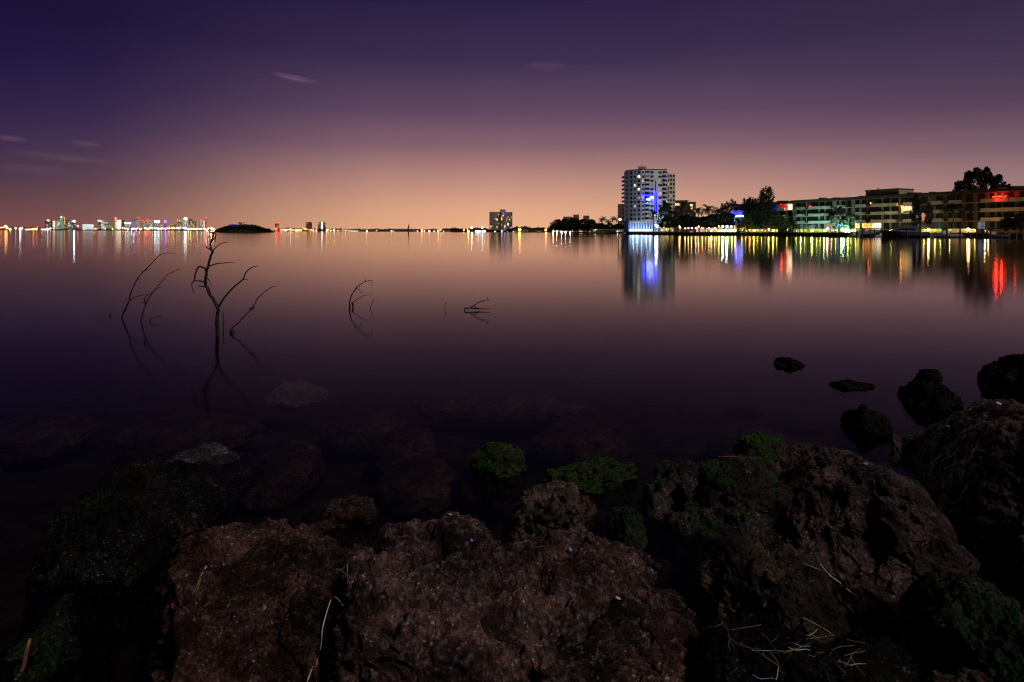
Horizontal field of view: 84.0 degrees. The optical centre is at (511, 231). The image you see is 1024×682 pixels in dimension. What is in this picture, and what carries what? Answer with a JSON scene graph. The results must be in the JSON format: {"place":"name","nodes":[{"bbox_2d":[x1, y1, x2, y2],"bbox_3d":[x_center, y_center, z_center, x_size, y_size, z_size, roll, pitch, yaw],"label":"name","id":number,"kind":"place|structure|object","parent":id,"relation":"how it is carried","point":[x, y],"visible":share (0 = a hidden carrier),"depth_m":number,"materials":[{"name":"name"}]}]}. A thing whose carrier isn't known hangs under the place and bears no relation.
{"place":"outdoors","nodes":[
{"label":"outdoors","id":0,"kind":"place"},
{"bbox_2d":[0,230,97,230],"bbox_3d":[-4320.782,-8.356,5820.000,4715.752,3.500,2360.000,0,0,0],"label":"city shore","id":1,"kind":"structure","parent":0,"point":[48,230],"depth_m":4640.00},
{"bbox_2d":[82,224,92,229],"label":"tower block","id":2,"kind":"structure","parent":1,"relation":"on","point":[87,226],"depth_m":5034.64,"materials":[{"name":"grey"}]},
{"bbox_2d":[0,226,214,230],"bbox_3d":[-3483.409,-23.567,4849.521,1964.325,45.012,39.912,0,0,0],"label":"woods","id":3,"kind":"object","parent":1,"relation":"on","point":[41,228],"visible":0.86,"depth_m":4844.39,"materials":[{"name":"green plant"}]},
{"bbox_2d":[124,222,130,230],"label":"tower block","id":4,"kind":"structure","parent":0,"point":[127,225],"depth_m":5010.97,"materials":[{"name":"grey"}]},
{"bbox_2d":[131,220,136,230],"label":"tower block","id":5,"kind":"structure","parent":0,"point":[133,224],"depth_m":5050.77,"materials":[{"name":"purple"}]},
{"bbox_2d":[146,220,152,230],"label":"tower block","id":6,"kind":"structure","parent":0,"point":[149,224],"depth_m":5000.94,"materials":[{"name":"grey"}]},
{"bbox_2d":[154,220,159,230],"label":"tower block","id":7,"kind":"structure","parent":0,"point":[156,224],"depth_m":5034.77,"materials":[{"name":"grey"}]},
{"bbox_2d":[213,226,269,231],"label":"island","id":8,"kind":"structure","parent":0,"point":[239,230],"depth_m":579.41,"materials":[{"name":"black plant"}]},
{"bbox_2d":[217,224,273,231],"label":"island woods","id":9,"kind":"object","parent":8,"relation":"on","point":[250,226],"visible":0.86,"depth_m":580.00,"materials":[{"name":"green plant"}]},
{"bbox_2d":[318,222,325,228],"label":"tower block","id":10,"kind":"structure","parent":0,"point":[321,225],"depth_m":2499.44,"materials":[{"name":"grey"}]},
{"bbox_2d":[342,231,541,231],"bbox_3d":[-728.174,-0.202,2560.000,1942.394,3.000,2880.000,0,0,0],"label":"shore","id":11,"kind":"structure","parent":0,"point":[439,231],"depth_m":1831.17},
{"bbox_2d":[274,227,461,230],"bbox_3d":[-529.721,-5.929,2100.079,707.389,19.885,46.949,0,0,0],"label":"woods","id":12,"kind":"object","parent":11,"relation":"on","point":[340,229],"visible":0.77,"depth_m":2088.22,"materials":[{"name":"green plant"}]},
{"bbox_2d":[489,209,511,230],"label":"apartment tower","id":13,"kind":"structure","parent":11,"relation":"on","point":[501,220],"depth_m":1299.00,"materials":[{"name":"concrete"}]},
{"bbox_2d":[450,226,552,231],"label":"woods","id":14,"kind":"object","parent":11,"relation":"on","point":[525,228],"visible":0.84,"depth_m":1244.02,"materials":[{"name":"green plant"}]},
{"bbox_2d":[0,231,1023,681],"bbox_3d":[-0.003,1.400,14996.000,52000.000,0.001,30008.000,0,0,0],"label":"water","id":15,"kind":"structure","parent":0,"point":[304,391],"depth_m":5.94,"materials":[{"name":"liquid"}]},
{"bbox_2d":[121,253,174,317],"bbox_3d":[-5.800,1.087,9.032,0.973,1.503,0.122,0,0,6],"label":"dead branch","id":16,"kind":"object","parent":15,"relation":"in","point":[134,285],"visible":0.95,"depth_m":9.05,"materials":[{"name":"brown wood"}]},
{"bbox_2d":[141,269,178,321],"bbox_3d":[-5.440,1.207,8.804,0.594,1.259,0.058,0,0,-5],"label":"dead branch","id":17,"kind":"object","parent":15,"relation":"in","point":[151,294],"visible":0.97,"depth_m":8.79,"materials":[{"name":"brown wood"}]},
{"bbox_2d":[191,227,257,335],"bbox_3d":[-3.783,0.887,7.479,0.924,1.910,0.272,0,0,0],"label":"dead branch","id":18,"kind":"object","parent":15,"relation":"in","point":[216,305],"visible":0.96,"depth_m":7.48,"materials":[{"name":"brown wood"}]},
{"bbox_2d":[229,286,274,332],"bbox_3d":[-3.635,1.307,7.955,0.617,1.066,0.105,0,0,-20],"label":"dead branch","id":19,"kind":"object","parent":15,"relation":"in","point":[231,329],"visible":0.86,"depth_m":7.94,"materials":[{"name":"brown wood"}]},
{"bbox_2d":[349,279,371,306],"bbox_3d":[-2.772,1.348,10.407,0.483,0.993,0.133,0,0,9],"label":"dead branch","id":20,"kind":"object","parent":15,"relation":"in","point":[352,303],"visible":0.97,"depth_m":10.42,"materials":[{"name":"brown wood"}]},
{"bbox_2d":[468,442,526,478],"bbox_3d":[-0.100,1.444,3.408,0.403,0.368,0.400,0,0,0],"label":"boulder","id":21,"kind":"object","parent":15,"relation":"in","point":[497,460],"visible":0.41,"depth_m":3.31,"materials":[{"name":"plant"}]},
{"bbox_2d":[543,455,637,493],"bbox_3d":[0.436,1.427,3.214,0.566,0.266,0.389,0,0,0],"label":"boulder","id":22,"kind":"object","parent":15,"relation":"in","point":[594,474],"visible":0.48,"depth_m":3.17,"materials":[{"name":"plant"}]},
{"bbox_2d":[606,506,647,549],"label":"boulder","id":23,"kind":"object","parent":15,"relation":"in","point":[626,525],"visible":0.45,"depth_m":2.58,"materials":[{"name":"plant"}]},
{"bbox_2d":[733,431,788,464],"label":"boulder","id":24,"kind":"object","parent":15,"relation":"in","point":[760,445],"visible":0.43,"depth_m":3.56,"materials":[{"name":"plant"}]},
{"bbox_2d":[682,525,850,643],"bbox_3d":[0.936,1.477,2.197,0.582,0.679,0.830,0,0,0],"label":"boulder","id":25,"kind":"object","parent":15,"relation":"in","point":[740,569],"visible":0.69,"depth_m":2.00,"materials":[{"name":"stone"}]},
{"bbox_2d":[773,357,804,367],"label":"boulder","id":26,"kind":"object","parent":15,"relation":"in","point":[789,362],"visible":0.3,"depth_m":5.94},
{"bbox_2d":[844,231,859,236],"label":"motorboat","id":27,"kind":"object","parent":15,"relation":"on","point":[853,234],"visible":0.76,"depth_m":183.29,"materials":[{"name":"white plastic"}]},
{"bbox_2d":[840,404,892,434],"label":"boulder","id":28,"kind":"object","parent":15,"relation":"in","point":[863,418],"visible":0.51,"depth_m":3.99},
{"bbox_2d":[881,220,927,236],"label":"motor yacht","id":29,"kind":"object","parent":15,"relation":"on","point":[899,231],"visible":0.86,"depth_m":161.81,"materials":[{"name":"white plastic"}]},
{"bbox_2d":[897,369,942,406],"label":"boulder","id":30,"kind":"object","parent":15,"relation":"in","point":[921,387],"visible":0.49,"depth_m":4.68,"materials":[{"name":"stone"}]},
{"bbox_2d":[927,385,963,412],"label":"boulder","id":31,"kind":"object","parent":15,"relation":"in","point":[944,399],"visible":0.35,"depth_m":4.52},
{"bbox_2d":[930,229,962,237],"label":"motorboat","id":32,"kind":"object","parent":15,"relation":"on","point":[942,234],"visible":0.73,"depth_m":156.31,"materials":[{"name":"white plastic"}]},
{"bbox_2d":[977,230,1008,237],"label":"motorboat","id":33,"kind":"object","parent":15,"relation":"on","point":[994,235],"visible":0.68,"depth_m":149.34,"materials":[{"name":"white plastic"}]},
{"bbox_2d":[0,0,1023,231],"label":"sky","id":34,"kind":"structure","parent":0,"point":[348,114],"materials":[{"name":"purple"}]},
{"bbox_2d":[550,232,622,232],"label":"promontory","id":35,"kind":"structure","parent":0,"point":[581,232],"depth_m":565.60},
{"bbox_2d":[548,224,562,230],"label":"broadleaf tree","id":36,"kind":"object","parent":35,"relation":"on","point":[553,226],"visible":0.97,"depth_m":573.34,"materials":[{"name":"green plant"}]},
{"bbox_2d":[555,223,568,230],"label":"broadleaf tree","id":37,"kind":"object","parent":35,"relation":"on","point":[563,225],"visible":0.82,"depth_m":570.31,"materials":[{"name":"green plant"}]},
{"bbox_2d":[564,217,578,231],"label":"broadleaf tree","id":38,"kind":"object","parent":35,"relation":"on","point":[573,220],"visible":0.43,"depth_m":622.75,"materials":[{"name":"green plant"}]},
{"bbox_2d":[569,222,587,232],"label":"broadleaf tree","id":39,"kind":"object","parent":35,"relation":"on","point":[576,225],"visible":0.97,"depth_m":538.57,"materials":[{"name":"green plant"}]},
{"bbox_2d":[580,223,592,231],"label":"broadleaf tree","id":40,"kind":"object","parent":35,"relation":"on","point":[588,225],"visible":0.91,"depth_m":536.20,"materials":[{"name":"green plant"}]},
{"bbox_2d":[618,204,623,224],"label":"apartment tower","id":41,"kind":"structure","parent":0,"point":[620,212],"depth_m":560.15,"materials":[{"name":"grey"}]},
{"bbox_2d":[622,166,674,231],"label":"residential tower","id":42,"kind":"structure","parent":0,"point":[645,190],"depth_m":350.99,"materials":[{"name":"concrete"}]},
{"bbox_2d":[675,200,687,231],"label":"apartment tower","id":43,"kind":"structure","parent":0,"point":[677,228],"depth_m":520.20,"materials":[{"name":"grey"}]},
{"bbox_2d":[688,202,695,231],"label":"apartment tower","id":44,"kind":"structure","parent":0,"point":[691,204],"depth_m":559.72,"materials":[{"name":"grey"}]},
{"bbox_2d":[922,229,975,232],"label":"fence","id":45,"kind":"object","parent":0,"point":[954,230],"visible":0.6,"depth_m":170.80,"materials":[{"name":"white paint"}]},
{"bbox_3d":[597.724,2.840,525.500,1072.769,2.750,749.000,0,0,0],"label":"bank","id":46,"kind":"structure","parent":0,"visible":0},
{"bbox_2d":[587,229,625,232],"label":"fence","id":47,"kind":"object","parent":46,"relation":"on","point":[605,230],"visible":0.84,"depth_m":509.62,"materials":[{"name":"white paint"}]},
{"bbox_2d":[647,210,660,231],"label":"palm tree","id":48,"kind":"object","parent":46,"relation":"on","point":[653,214],"visible":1,"depth_m":295.97,"materials":[{"name":"green plant"}]},
{"bbox_2d":[658,200,672,231],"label":"broadleaf tree","id":49,"kind":"object","parent":46,"relation":"on","point":[665,208],"visible":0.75,"depth_m":297.43,"materials":[{"name":"green plant"}]},
{"bbox_2d":[656,216,680,231],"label":"broadleaf tree","id":50,"kind":"object","parent":46,"relation":"on","point":[670,220],"visible":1,"depth_m":282.74,"materials":[{"name":"green plant"}]},
{"bbox_2d":[667,209,683,231],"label":"palm tree","id":51,"kind":"object","parent":46,"relation":"on","point":[674,213],"visible":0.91,"depth_m":291.61,"materials":[{"name":"green plant"}]},
{"bbox_2d":[674,200,688,231],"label":"palm tree","id":52,"kind":"object","parent":46,"relation":"on","point":[682,205],"visible":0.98,"depth_m":298.56,"materials":[{"name":"green plant"}]},
{"bbox_2d":[672,214,694,231],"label":"broadleaf tree","id":53,"kind":"object","parent":46,"relation":"on","point":[684,217],"visible":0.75,"depth_m":283.05,"materials":[{"name":"green plant"}]},
{"bbox_2d":[682,206,694,215],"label":"palm tree","id":54,"kind":"object","parent":46,"relation":"on","point":[690,210],"visible":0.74,"depth_m":320.36,"materials":[{"name":"green plant"}]},
{"bbox_2d":[682,216,703,231],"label":"broadleaf tree","id":55,"kind":"object","parent":46,"relation":"on","point":[692,223],"visible":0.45,"depth_m":279.66,"materials":[{"name":"green plant"}]},
{"bbox_2d":[691,207,703,231],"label":"palm tree","id":56,"kind":"object","parent":46,"relation":"on","point":[697,210],"visible":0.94,"depth_m":289.62,"materials":[{"name":"green plant"}]},
{"bbox_2d":[692,216,715,231],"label":"broadleaf tree","id":57,"kind":"object","parent":46,"relation":"on","point":[696,224],"visible":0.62,"depth_m":274.29,"materials":[{"name":"green plant"}]},
{"bbox_2d":[701,205,716,228],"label":"palm tree","id":58,"kind":"object","parent":46,"relation":"on","point":[708,211],"visible":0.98,"depth_m":271.30,"materials":[{"name":"green plant"}]},
{"bbox_2d":[699,214,727,228],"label":"broadleaf tree","id":59,"kind":"object","parent":46,"relation":"on","point":[714,219],"visible":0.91,"depth_m":269.49,"materials":[{"name":"green plant"}]},
{"bbox_2d":[707,211,740,228],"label":"broadleaf tree","id":60,"kind":"object","parent":46,"relation":"on","point":[730,218],"visible":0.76,"depth_m":271.80,"materials":[{"name":"green plant"}]},
{"bbox_2d":[703,229,777,231],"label":"fence","id":61,"kind":"object","parent":46,"relation":"on","point":[727,230],"visible":0.73,"depth_m":244.54,"materials":[{"name":"white paint"}]},
{"bbox_2d":[735,218,753,232],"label":"shrub","id":62,"kind":"object","parent":46,"relation":"on","point":[749,223],"visible":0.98,"depth_m":239.04,"materials":[{"name":"green plant"}]},
{"bbox_2d":[740,198,752,224],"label":"casuarina tree","id":63,"kind":"object","parent":46,"relation":"on","point":[744,206],"visible":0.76,"depth_m":261.65,"materials":[{"name":"green plant"}]},
{"bbox_2d":[745,197,756,219],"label":"casuarina tree","id":64,"kind":"object","parent":46,"relation":"on","point":[750,199],"visible":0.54,"depth_m":261.20,"materials":[{"name":"green plant"}]},
{"bbox_2d":[745,210,767,228],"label":"broadleaf tree","id":65,"kind":"object","parent":46,"relation":"on","point":[761,216],"visible":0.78,"depth_m":244.15,"materials":[{"name":"green plant"}]},
{"bbox_2d":[728,201,792,231],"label":"apartment block","id":66,"kind":"structure","parent":46,"relation":"on","point":[785,208],"depth_m":260.74,"materials":[{"name":"white concrete"}]},
{"bbox_2d":[753,186,779,228],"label":"casuarina tree","id":67,"kind":"object","parent":46,"relation":"on","point":[765,200],"visible":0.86,"depth_m":250.66,"materials":[{"name":"green plant"}]},
{"bbox_2d":[761,215,798,231],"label":"shrub","id":68,"kind":"object","parent":46,"relation":"on","point":[776,219],"visible":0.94,"depth_m":229.09,"materials":[{"name":"green plant"}]},
{"bbox_2d":[774,219,799,231],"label":"shrub","id":69,"kind":"object","parent":46,"relation":"on","point":[776,225],"visible":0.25,"depth_m":230.62,"materials":[{"name":"green plant"}]},
{"bbox_2d":[626,232,1023,237],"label":"seawall","id":70,"kind":"object","parent":46,"relation":"on","point":[1016,235],"visible":0.39,"depth_m":225.05,"materials":[{"name":"black concrete"}]},
{"bbox_2d":[794,229,857,231],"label":"fence","id":71,"kind":"object","parent":46,"relation":"on","point":[809,230],"visible":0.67,"depth_m":209.70,"materials":[{"name":"yellow paint"}]},
{"bbox_2d":[823,210,838,231],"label":"palm tree","id":72,"kind":"object","parent":46,"relation":"on","point":[829,214],"visible":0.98,"depth_m":205.90,"materials":[{"name":"green plant"}]},
{"bbox_2d":[831,205,845,228],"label":"palm tree","id":73,"kind":"object","parent":46,"relation":"on","point":[839,210],"visible":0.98,"depth_m":204.21,"materials":[{"name":"green plant"}]},
{"bbox_2d":[833,220,854,231],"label":"shrub","id":74,"kind":"object","parent":46,"relation":"on","point":[843,224],"visible":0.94,"depth_m":199.24,"materials":[{"name":"green plant"}]},
{"bbox_2d":[841,211,854,222],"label":"palm tree","id":75,"kind":"object","parent":46,"relation":"on","point":[848,214],"visible":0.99,"depth_m":202.10,"materials":[{"name":"green plant"}]},
{"bbox_2d":[790,188,913,232],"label":"apartment block","id":76,"kind":"structure","parent":46,"relation":"on","point":[878,208],"depth_m":220.46,"materials":[{"name":"beige concrete"}]},
{"bbox_2d":[872,223,880,229],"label":"window","id":77,"kind":"structure","parent":76,"relation":"in","point":[875,225],"depth_m":214.62,"materials":[{"name":"white"}]},
{"bbox_2d":[909,194,922,225],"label":"broadleaf tree","id":78,"kind":"object","parent":46,"relation":"on","point":[917,211],"visible":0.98,"depth_m":185.53,"materials":[{"name":"green plant"}]},
{"bbox_2d":[924,201,933,228],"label":"broadleaf tree","id":79,"kind":"object","parent":46,"relation":"on","point":[929,209],"visible":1,"depth_m":184.75,"materials":[{"name":"green plant"}]},
{"bbox_2d":[939,202,967,228],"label":"palm tree","id":80,"kind":"object","parent":46,"relation":"on","point":[952,207],"visible":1,"depth_m":175.90,"materials":[{"name":"green plant"}]},
{"bbox_2d":[897,186,1023,232],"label":"apartment block","id":81,"kind":"structure","parent":46,"relation":"on","point":[992,207],"depth_m":185.53,"materials":[{"name":"beige concrete"}]},
{"bbox_2d":[921,196,927,203],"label":"window","id":82,"kind":"structure","parent":81,"relation":"in","point":[924,199],"depth_m":199.02,"materials":[{"name":"black glass"}]},
{"bbox_2d":[966,194,972,201],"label":"window","id":83,"kind":"structure","parent":81,"relation":"in","point":[969,197],"depth_m":186.33,"materials":[{"name":"black glass"}]},
{"bbox_2d":[978,221,984,228],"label":"window","id":84,"kind":"structure","parent":81,"relation":"in","point":[981,224],"depth_m":183.21,"materials":[{"name":"black"}]},
{"bbox_2d":[1003,211,1013,216],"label":"window","id":85,"kind":"structure","parent":81,"relation":"in","point":[1009,213],"depth_m":176.50,"materials":[{"name":"black glass"}]},
{"bbox_2d":[1003,201,1013,207],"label":"window","id":86,"kind":"structure","parent":81,"relation":"in","point":[1005,204],"depth_m":176.54,"materials":[{"name":"black glass"}]},
{"bbox_2d":[1003,192,1013,197],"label":"window","id":87,"kind":"structure","parent":81,"relation":"in","point":[1005,194],"depth_m":176.54,"materials":[{"name":"red glass"}]},
{"bbox_2d":[952,179,977,190],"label":"broadleaf tree","id":88,"kind":"object","parent":46,"relation":"on","point":[959,186],"visible":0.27,"depth_m":219.07,"materials":[{"name":"green plant"}]},
{"bbox_2d":[955,205,976,228],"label":"palm tree","id":89,"kind":"object","parent":46,"relation":"on","point":[966,209],"visible":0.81,"depth_m":177.90,"materials":[{"name":"green plant"}]},
{"bbox_2d":[954,166,1010,189],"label":"broadleaf tree","id":90,"kind":"object","parent":46,"relation":"on","point":[985,177],"visible":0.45,"depth_m":219.99,"materials":[{"name":"green plant"}]},
{"bbox_2d":[999,215,1016,232],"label":"broadleaf tree","id":91,"kind":"object","parent":46,"relation":"on","point":[1006,219],"visible":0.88,"depth_m":165.92,"materials":[{"name":"green plant"}]},
{"bbox_2d":[1007,212,1023,232],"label":"broadleaf tree","id":92,"kind":"object","parent":46,"relation":"on","point":[1018,218],"visible":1,"depth_m":162.59,"materials":[{"name":"green plant"}]},
{"bbox_3d":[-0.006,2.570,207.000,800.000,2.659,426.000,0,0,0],"label":"seabed","id":93,"kind":"structure","parent":0,"visible":0},
{"bbox_2d":[4,593,82,681],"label":"boulder","id":94,"kind":"object","parent":93,"relation":"on","point":[53,645],"visible":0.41,"depth_m":1.88,"materials":[{"name":"plant"}]},
{"bbox_2d":[15,638,31,679],"bbox_3d":[-1.560,1.364,1.818,0.019,0.040,0.162,0,0,-31],"label":"stick","id":95,"kind":"object","parent":94,"relation":"on","point":[26,653],"visible":1,"depth_m":1.84,"materials":[{"name":"brown wood"}]},
{"bbox_2d":[25,458,231,586],"bbox_3d":[-1.812,1.464,2.777,0.832,0.627,1.160,0,0,0],"label":"boulder","id":96,"kind":"object","parent":93,"relation":"on","point":[121,521],"visible":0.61,"depth_m":2.49,"materials":[{"name":"stone"}]},
{"bbox_2d":[167,442,239,464],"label":"boulder","id":97,"kind":"object","parent":93,"relation":"on","point":[217,453],"visible":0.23,"depth_m":3.50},
{"bbox_2d":[148,513,350,681],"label":"boulder","id":98,"kind":"object","parent":93,"relation":"on","point":[254,607],"visible":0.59,"depth_m":1.88,"materials":[{"name":"stone"}]},
{"bbox_2d":[316,596,342,665],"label":"dry grass","id":99,"kind":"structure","parent":98,"relation":"on","point":[324,622],"depth_m":1.83,"materials":[{"name":"plant"}]},
{"bbox_2d":[295,494,377,533],"bbox_3d":[-0.842,1.515,2.773,0.482,0.367,0.443,0,0,0],"label":"boulder","id":100,"kind":"object","parent":93,"relation":"on","point":[342,514],"visible":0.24,"depth_m":2.73,"materials":[{"name":"stone"}]},
{"bbox_2d":[323,511,699,681],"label":"boulder","id":101,"kind":"object","parent":93,"relation":"on","point":[443,599],"visible":0.94,"depth_m":1.79,"materials":[{"name":"stone"}]},
{"bbox_2d":[509,480,597,541],"bbox_3d":[0.177,1.450,2.739,0.511,0.447,0.530,0,0,0],"label":"boulder","id":102,"kind":"object","parent":93,"relation":"on","point":[538,510],"visible":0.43,"depth_m":2.66,"materials":[{"name":"stone"}]},
{"bbox_2d":[642,453,793,542],"bbox_3d":[1.046,1.433,2.913,0.764,0.568,0.799,0,0,0],"label":"boulder","id":103,"kind":"object","parent":93,"relation":"on","point":[709,499],"visible":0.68,"depth_m":2.71,"materials":[{"name":"stone"}]},
{"bbox_2d":[693,610,921,681],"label":"boulder","id":104,"kind":"object","parent":93,"relation":"on","point":[884,658],"visible":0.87,"depth_m":1.69,"materials":[{"name":"stone"}]},
{"bbox_2d":[829,379,874,388],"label":"boulder","id":105,"kind":"object","parent":93,"relation":"on","point":[848,384],"visible":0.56,"depth_m":5.13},
{"bbox_2d":[766,443,979,602],"bbox_3d":[1.625,1.470,2.677,0.801,0.900,1.140,0,0,16],"label":"boulder","id":106,"kind":"object","parent":93,"relation":"on","point":[855,523],"visible":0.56,"depth_m":2.34,"materials":[{"name":"stone"}]},
{"bbox_2d":[890,398,1023,552],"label":"boulder","id":107,"kind":"object","parent":93,"relation":"on","point":[967,467],"visible":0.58,"depth_m":2.77,"materials":[{"name":"stone"}]},
{"bbox_2d":[926,666,992,681],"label":"boulder","id":108,"kind":"object","parent":93,"relation":"on","point":[962,674],"visible":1,"depth_m":1.72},
{"bbox_2d":[918,571,1023,681],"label":"boulder","id":109,"kind":"object","parent":93,"relation":"on","point":[973,621],"visible":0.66,"depth_m":1.91,"materials":[{"name":"plant"}]},
{"bbox_2d":[977,354,1023,403],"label":"boulder","id":110,"kind":"object","parent":93,"relation":"on","point":[1001,378],"visible":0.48,"depth_m":4.62,"materials":[{"name":"stone"}]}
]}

